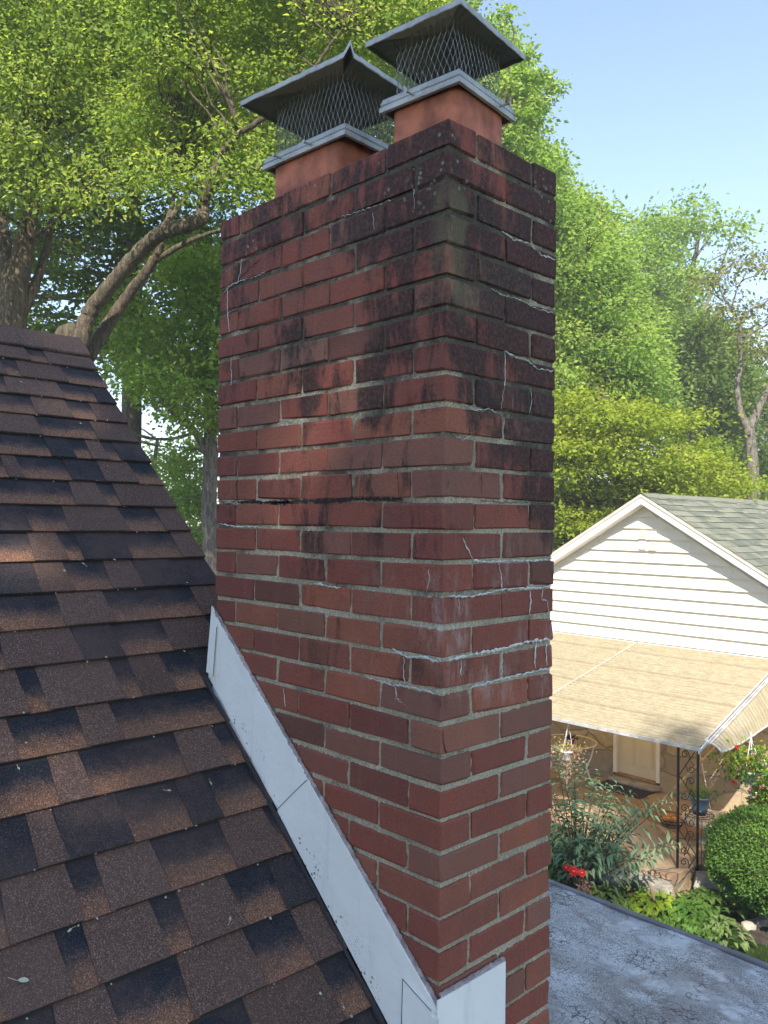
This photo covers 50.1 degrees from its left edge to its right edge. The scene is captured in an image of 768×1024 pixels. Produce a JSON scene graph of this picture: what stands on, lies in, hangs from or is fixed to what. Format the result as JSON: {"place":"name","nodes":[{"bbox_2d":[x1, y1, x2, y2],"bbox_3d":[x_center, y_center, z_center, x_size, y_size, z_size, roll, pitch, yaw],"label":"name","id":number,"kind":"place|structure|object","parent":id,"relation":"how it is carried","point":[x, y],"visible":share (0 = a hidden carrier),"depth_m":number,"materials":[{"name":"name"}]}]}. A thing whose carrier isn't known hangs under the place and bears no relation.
{"place":"outdoors","nodes":[
{"label":"outdoors","id":0,"kind":"place"},
{"bbox_2d":[3,0,767,525],"label":"sky","id":1,"kind":"structure","parent":0,"point":[665,95],"materials":[{"name":"blue"}]},
{"bbox_2d":[561,730,578,745],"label":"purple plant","id":2,"kind":"object","parent":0,"point":[569,738],"visible":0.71,"depth_m":14.28,"materials":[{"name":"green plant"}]},
{"bbox_2d":[548,763,767,899],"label":"patio","id":3,"kind":"structure","parent":0,"point":[679,879],"depth_m":12.37,"materials":[{"name":"beige stone"}]},
{"bbox_2d":[550,734,596,790],"bbox_3d":[3.277,4.435,14.556,0.964,0.759,0.964,1,-1,-44],"label":"glass table","id":4,"kind":"object","parent":3,"relation":"on","point":[592,743],"visible":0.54,"depth_m":14.48,"materials":[{"name":"white"}]},
{"bbox_2d":[584,862,626,887],"bbox_3d":[2.995,4.908,11.141,0.587,0.216,0.354,0,-1,36],"label":"edging stone","id":5,"kind":"object","parent":3,"relation":"on","point":[612,882],"visible":0.29,"depth_m":10.97,"materials":[{"name":"grey stone"}]},
{"bbox_2d":[593,780,654,798],"bbox_3d":[4.198,4.807,14.297,0.620,0.016,0.890,1,-1,-44],"label":"doormat","id":6,"kind":"object","parent":3,"relation":"on","point":[639,794],"visible":0.77,"depth_m":14.20,"materials":[{"name":"fabric"}]},
{"bbox_2d":[607,776,659,791],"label":"step","id":7,"kind":"structure","parent":3,"relation":"on","point":[635,784],"depth_m":14.37,"materials":[{"name":"grey concrete"}]},
{"bbox_2d":[625,871,673,898],"bbox_3d":[3.490,4.870,10.770,0.295,0.180,0.668,1,-1,-29],"label":"edging stone","id":8,"kind":"object","parent":3,"relation":"on","point":[656,882],"visible":0.76,"depth_m":10.68,"materials":[{"name":"grey stone"}]},
{"bbox_2d":[549,632,767,879],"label":"patio awning","id":9,"kind":"object","parent":3,"relation":"on","point":[689,699],"visible":0.58,"depth_m":12.49,"materials":[{"name":"metal"}]},
{"bbox_3d":[2.786,3.140,12.385,0.008,0.083,0.018,1,-1,-44],"label":"hook","id":10,"kind":"object","parent":9,"relation":"hanging from","visible":0},
{"bbox_2d":[550,727,596,784],"bbox_3d":[2.773,3.661,12.372,0.693,0.966,0.802,1,-1,-12],"label":"hanging basket","id":11,"kind":"object","parent":10,"relation":"hanging from","point":[567,754],"visible":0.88,"depth_m":12.37,"materials":[{"name":"white plastic"}]},
{"bbox_2d":[655,811,685,828],"bbox_3d":[4.395,4.731,12.579,0.480,0.130,0.480,1,-1,-44],"label":"wire basket","id":12,"kind":"object","parent":3,"relation":"on","point":[666,824],"visible":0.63,"depth_m":12.56,"materials":[{"name":"black metal"}]},
{"bbox_2d":[662,815,670,820],"bbox_3d":[4.309,4.661,12.525,0.107,0.083,0.134,1,-1,-24],"label":"gourd","id":13,"kind":"object","parent":12,"relation":"in","point":[667,818],"visible":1,"depth_m":12.49,"materials":[{"name":"orange plant"}]},
{"bbox_2d":[643,746,714,818],"bbox_3d":[4.818,3.815,12.521,1.653,2.005,0.040,0,-1,27],"label":"bamboo pole","id":14,"kind":"object","parent":3,"relation":"on","point":[688,773],"visible":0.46,"depth_m":12.60,"materials":[{"name":"brown wood"}]},
{"bbox_2d":[684,809,714,862],"bbox_3d":[4.374,4.488,11.394,0.390,0.602,0.390,1,-1,-44],"label":"plant stand","id":15,"kind":"object","parent":3,"relation":"on","point":[711,814],"visible":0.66,"depth_m":11.31,"materials":[{"name":"black metal"}]},
{"bbox_2d":[675,776,723,815],"bbox_3d":[4.435,3.925,11.399,0.750,0.527,0.749,1,-1,-44],"label":"blue flower pot","id":16,"kind":"object","parent":15,"relation":"on","point":[705,795],"visible":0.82,"depth_m":11.32,"materials":[{"name":"ceramic"}]},
{"bbox_2d":[682,809,725,843],"bbox_3d":[4.737,4.618,11.937,0.760,0.360,0.760,1,-1,-44],"label":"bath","id":17,"kind":"object","parent":3,"relation":"on","point":[704,823],"visible":0.26,"depth_m":11.89,"materials":[{"name":"beige stone"}]},
{"bbox_2d":[700,754,710,808],"bbox_3d":[5.128,4.126,13.226,0.024,1.388,0.952,1,-1,2],"label":"metal rod","id":18,"kind":"object","parent":3,"relation":"on","point":[704,777],"visible":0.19,"depth_m":13.14,"materials":[{"name":"metal"}]},
{"bbox_2d":[750,732,751,825],"bbox_3d":[4.908,4.040,10.998,0.027,2.199,0.224,0,-1,23],"label":"plant hook","id":19,"kind":"object","parent":3,"relation":"on","point":[751,753],"visible":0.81,"depth_m":11.09,"materials":[{"name":"white metal"}]},
{"bbox_2d":[704,736,767,800],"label":"fuchsia basket","id":20,"kind":"object","parent":19,"relation":"hanging from","point":[750,770],"visible":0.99,"depth_m":10.85,"materials":[{"name":"green plant"}]},
{"bbox_2d":[745,777,767,826],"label":"lime shrub","id":21,"kind":"object","parent":3,"relation":"on","point":[763,798],"visible":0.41,"depth_m":11.04,"materials":[{"name":"green plant"}]},
{"bbox_2d":[689,894,767,962],"bbox_3d":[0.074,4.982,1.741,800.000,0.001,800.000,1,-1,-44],"label":"lawn","id":22,"kind":"structure","parent":0,"point":[757,950],"depth_m":9.72,"materials":[{"name":"green plant"}]},
{"bbox_2d":[0,0,233,328],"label":"maple tree","id":23,"kind":"object","parent":22,"relation":"on","point":[47,92],"visible":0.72,"depth_m":10.54,"materials":[{"name":"green plant"}]},
{"bbox_2d":[75,224,222,575],"bbox_3d":[-3.751,-0.622,16.257,5.106,11.444,7.542,1,-1,-19],"label":"side tree","id":24,"kind":"object","parent":22,"relation":"on","point":[174,374],"visible":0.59,"depth_m":14.62,"materials":[{"name":"green plant"}]},
{"bbox_2d":[141,428,217,522],"bbox_3d":[-11.425,0.357,29.012,10.586,9.588,12.842,1,-1,-23],"label":"pale far tree","id":25,"kind":"object","parent":22,"relation":"on","point":[156,443],"visible":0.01,"depth_m":26.66,"materials":[{"name":"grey plant"}]},
{"bbox_2d":[0,0,405,445],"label":"straight tree","id":26,"kind":"object","parent":22,"relation":"on","point":[71,246],"visible":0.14,"depth_m":16.27,"materials":[{"name":"green plant"}]},
{"bbox_2d":[0,325,505,1023],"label":"shingled house","id":27,"kind":"structure","parent":22,"relation":"on","point":[130,693],"depth_m":2.07,"materials":[{"name":"brown"}]},
{"bbox_2d":[8,977,28,981],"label":"dry leaf","id":28,"kind":"object","parent":27,"relation":"on","point":[23,979],"visible":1,"depth_m":1.59,"materials":[{"name":"grey plant"}]},
{"bbox_2d":[215,84,556,1023],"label":"brick chimney","id":29,"kind":"object","parent":27,"relation":"on","point":[385,516],"visible":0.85,"depth_m":1.97,"materials":[{"name":"brick"}]},
{"bbox_2d":[240,40,405,174],"bbox_3d":[-0.148,-1.120,2.376,0.430,0.249,0.335,0,-1,39],"label":"chimney cap","id":30,"kind":"object","parent":29,"relation":"on","point":[347,91],"visible":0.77,"depth_m":2.36,"materials":[{"name":"metal"}]},
{"bbox_2d":[365,0,524,125],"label":"chimney cap","id":31,"kind":"object","parent":29,"relation":"on","point":[464,44],"visible":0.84,"depth_m":2.04,"materials":[{"name":"metal"}]},
{"bbox_2d":[54,0,494,362],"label":"leaning tree","id":32,"kind":"object","parent":22,"relation":"on","point":[269,32],"visible":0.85,"depth_m":9.05,"materials":[{"name":"green plant"}]},
{"bbox_2d":[259,0,696,454],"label":"tall bright tree","id":33,"kind":"object","parent":22,"relation":"on","point":[603,315],"visible":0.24,"depth_m":20.20,"materials":[{"name":"green plant"}]},
{"bbox_2d":[486,1,572,165],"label":"tree foliage","id":34,"kind":"object","parent":22,"relation":"on","point":[531,153],"visible":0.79,"depth_m":16.96,"materials":[{"name":"green plant"}]},
{"bbox_2d":[546,879,767,1023],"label":"flat roof extension","id":35,"kind":"object","parent":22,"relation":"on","point":[611,963],"visible":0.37,"depth_m":4.42,"materials":[{"name":"asphalt"}]},
{"bbox_2d":[548,864,767,945],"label":"soil bed","id":36,"kind":"object","parent":22,"relation":"on","point":[759,935],"visible":0.03,"depth_m":9.99,"materials":[{"name":"brown soil"}]},
{"bbox_2d":[562,864,568,885],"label":"red flower","id":37,"kind":"object","parent":36,"relation":"on","point":[565,867],"visible":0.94,"depth_m":10.39,"materials":[{"name":"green plant"}]},
{"bbox_2d":[568,866,578,888],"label":"red flower","id":38,"kind":"object","parent":36,"relation":"on","point":[573,871],"visible":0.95,"depth_m":10.33,"materials":[{"name":"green plant"}]},
{"bbox_2d":[578,868,585,889],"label":"red flower","id":39,"kind":"object","parent":36,"relation":"on","point":[582,872],"visible":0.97,"depth_m":10.29,"materials":[{"name":"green plant"}]},
{"bbox_2d":[576,877,593,894],"bbox_3d":[2.497,4.839,10.243,0.241,0.529,0.311,1,-1,7],"label":"pink perennial","id":40,"kind":"object","parent":36,"relation":"on","point":[582,886],"visible":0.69,"depth_m":10.25,"materials":[{"name":"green plant"}]},
{"bbox_2d":[586,884,630,908],"bbox_3d":[2.800,4.939,10.451,0.869,0.307,0.827,1,-1,-44],"label":"hosta","id":41,"kind":"object","parent":36,"relation":"on","point":[608,896],"visible":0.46,"depth_m":10.38,"materials":[{"name":"green plant"}]},
{"bbox_2d":[548,742,681,895],"bbox_3d":[2.750,4.118,10.563,1.025,1.897,2.006,1,-1,-44],"label":"butterfly bush","id":42,"kind":"object","parent":36,"relation":"on","point":[578,845],"visible":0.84,"depth_m":10.53,"materials":[{"name":"green plant"}]},
{"bbox_2d":[548,826,734,943],"bbox_3d":[2.321,4.812,10.885,2.073,0.726,4.446,1,-1,-44],"label":"ground cover","id":43,"kind":"object","parent":36,"relation":"on","point":[689,929],"visible":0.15,"depth_m":9.99,"materials":[{"name":"green plant"}]},
{"bbox_2d":[628,891,689,926],"bbox_3d":[3.422,4.940,10.264,0.949,0.315,0.917,1,-1,-44],"label":"hosta","id":44,"kind":"object","parent":36,"relation":"on","point":[659,902],"visible":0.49,"depth_m":10.18,"materials":[{"name":"green plant"}]},
{"bbox_2d":[649,882,654,899],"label":"brown leaf","id":45,"kind":"object","parent":44,"relation":"on","point":[652,891],"visible":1,"depth_m":10.10,"materials":[{"name":"brown plant"}]},
{"bbox_2d":[657,898,722,936],"bbox_3d":[3.750,4.941,10.101,0.832,0.316,0.917,1,-1,-6],"label":"hosta","id":46,"kind":"object","parent":36,"relation":"on","point":[679,903],"visible":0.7,"depth_m":9.96,"materials":[{"name":"green plant"}]},
{"bbox_2d":[675,887,745,921],"bbox_3d":[4.087,4.938,10.353,0.901,0.336,0.920,1,-1,-44],"label":"hosta","id":47,"kind":"object","parent":36,"relation":"on","point":[715,896],"visible":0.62,"depth_m":10.27,"materials":[{"name":"green plant"}]},
{"bbox_2d":[696,915,757,951],"bbox_3d":[3.994,4.972,9.822,0.750,0.254,0.770,1,-1,2],"label":"hosta","id":48,"kind":"object","parent":36,"relation":"on","point":[728,923],"visible":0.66,"depth_m":9.69,"materials":[{"name":"green plant"}]},
{"bbox_2d":[549,493,767,809],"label":"neighbour house","id":49,"kind":"structure","parent":22,"relation":"on","point":[682,571],"depth_m":14.29,"materials":[{"name":"white"}]},
{"bbox_2d":[619,735,655,780],"bbox_3d":[4.513,3.671,14.558,0.060,2.015,0.760,1,-1,-44],"label":"door","id":50,"kind":"structure","parent":49,"relation":"in","point":[637,757],"depth_m":14.54,"materials":[{"name":"metal"}]},
{"bbox_2d":[551,360,767,551],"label":"japanese maple","id":51,"kind":"object","parent":22,"relation":"on","point":[620,427],"visible":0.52,"depth_m":17.93,"materials":[{"name":"green plant"}]},
{"bbox_2d":[622,218,710,456],"bbox_3d":[10.948,-3.234,32.977,6.519,17.371,7.365,1,-1,11],"label":"olive tree","id":52,"kind":"object","parent":22,"relation":"on","point":[651,288],"depth_m":31.88,"materials":[{"name":"green plant"}]},
{"bbox_2d":[622,180,767,474],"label":"open crowned tree","id":53,"kind":"object","parent":22,"relation":"on","point":[656,222],"visible":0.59,"depth_m":28.76,"materials":[{"name":"green plant"}]},
{"bbox_2d":[651,299,767,499],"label":"dark trunk tree","id":54,"kind":"object","parent":22,"relation":"on","point":[713,387],"visible":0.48,"depth_m":26.24,"materials":[{"name":"green plant"}]},
{"bbox_2d":[694,871,726,898],"bbox_3d":[4.327,4.880,10.751,0.509,0.258,0.418,0,-1,25],"label":"edging stone","id":55,"kind":"object","parent":22,"relation":"on","point":[701,879],"visible":0.3,"depth_m":10.66,"materials":[{"name":"grey stone"}]},
{"bbox_2d":[672,229,767,499],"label":"forked tree","id":56,"kind":"object","parent":22,"relation":"on","point":[749,426],"visible":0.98,"depth_m":21.92,"materials":[{"name":"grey plant"}]},
{"bbox_2d":[690,346,767,493],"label":"backdrop tree","id":57,"kind":"object","parent":22,"relation":"on","point":[764,415],"visible":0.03,"depth_m":35.61,"materials":[{"name":"green plant"}]},
{"bbox_2d":[702,802,767,918],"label":"clipped hedge","id":58,"kind":"object","parent":22,"relation":"on","point":[718,848],"visible":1,"depth_m":10.07,"materials":[{"name":"green plant"}]},
{"bbox_2d":[741,919,756,930],"bbox_3d":[4.457,5.074,10.047,0.200,0.130,0.141,1,-1,-29],"label":"border stone","id":59,"kind":"object","parent":22,"relation":"on","point":[748,924],"visible":0.73,"depth_m":10.01,"materials":[{"name":"white stone"}]},
{"bbox_2d":[751,917,766,926],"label":"border stone","id":60,"kind":"object","parent":22,"relation":"on","point":[760,922],"visible":0.72,"depth_m":10.09,"materials":[{"name":"grey stone"}]},
{"bbox_2d":[759,914,767,926],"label":"border stone","id":61,"kind":"object","parent":22,"relation":"on","point":[763,917],"visible":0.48,"depth_m":10.17,"materials":[{"name":"grey stone"}]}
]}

